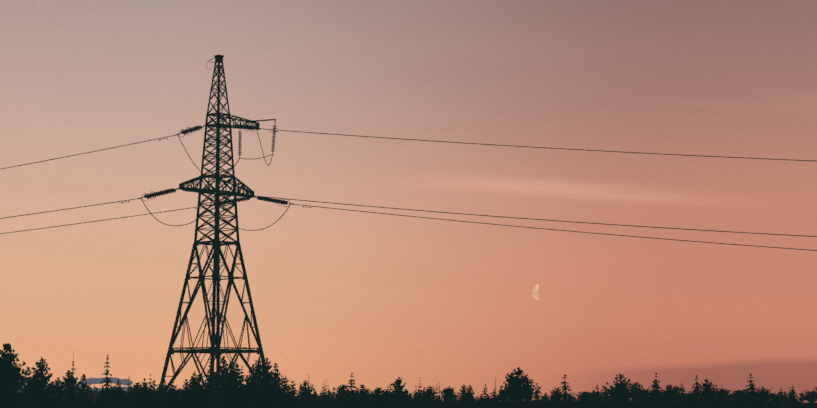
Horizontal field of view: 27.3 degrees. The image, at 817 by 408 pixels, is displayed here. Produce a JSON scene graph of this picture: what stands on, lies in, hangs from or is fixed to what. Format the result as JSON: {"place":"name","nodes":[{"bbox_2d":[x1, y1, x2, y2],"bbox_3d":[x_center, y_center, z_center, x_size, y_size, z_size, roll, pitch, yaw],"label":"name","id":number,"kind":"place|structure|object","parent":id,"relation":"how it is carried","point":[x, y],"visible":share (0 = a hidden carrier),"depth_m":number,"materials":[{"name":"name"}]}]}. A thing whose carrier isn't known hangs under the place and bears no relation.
{"place":"outdoors","nodes":[
{"label":"outdoors","id":0,"kind":"place"},
{"bbox_2d":[18,381,129,394],"bbox_3d":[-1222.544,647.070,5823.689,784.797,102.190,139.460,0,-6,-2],"label":"distant hills","id":1,"kind":"structure","parent":0,"point":[125,388],"depth_m":5862.68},
{"bbox_2d":[0,402,816,407],"bbox_3d":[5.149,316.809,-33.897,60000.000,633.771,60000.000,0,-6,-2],"label":"ground","id":2,"kind":"structure","parent":0,"point":[595,405],"depth_m":145.91,"materials":[{"name":"black"}]},
{"bbox_2d":[79,377,132,385],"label":"building","id":3,"kind":"structure","parent":2,"relation":"on","point":[125,382],"depth_m":5085.04,"materials":[{"name":"grey"}]},
{"bbox_2d":[157,55,277,404],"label":"pylon","id":4,"kind":"object","parent":2,"relation":"on","point":[213,351],"visible":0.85,"depth_m":166.17,"materials":[{"name":"metal"}]},
{"bbox_2d":[144,124,287,204],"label":"insulators","id":5,"kind":"object","parent":4,"relation":"attached to","point":[186,189],"visible":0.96,"depth_m":167.69,"materials":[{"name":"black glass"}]},
{"bbox_2d":[121,124,310,208],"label":"line fittings","id":6,"kind":"object","parent":4,"relation":"attached to","point":[142,197],"visible":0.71,"depth_m":166.91,"materials":[{"name":"metal"}]},
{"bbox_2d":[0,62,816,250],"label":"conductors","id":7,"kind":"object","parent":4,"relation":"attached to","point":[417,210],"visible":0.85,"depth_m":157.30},
{"bbox_2d":[0,343,816,407],"bbox_3d":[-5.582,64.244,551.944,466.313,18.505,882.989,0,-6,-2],"label":"forest","id":8,"kind":"object","parent":2,"relation":"on","point":[8,376],"depth_m":164.97,"materials":[{"name":"black plant"}]},
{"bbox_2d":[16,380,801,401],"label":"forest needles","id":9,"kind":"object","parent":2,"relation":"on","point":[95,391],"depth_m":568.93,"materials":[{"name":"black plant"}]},
{"bbox_2d":[0,0,816,402],"label":"sky","id":10,"kind":"structure","parent":0,"point":[377,298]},
{"bbox_2d":[532,284,539,300],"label":"moon","id":11,"kind":"object","parent":10,"relation":"in","point":[535,292],"visible":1,"depth_m":8930.70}
]}

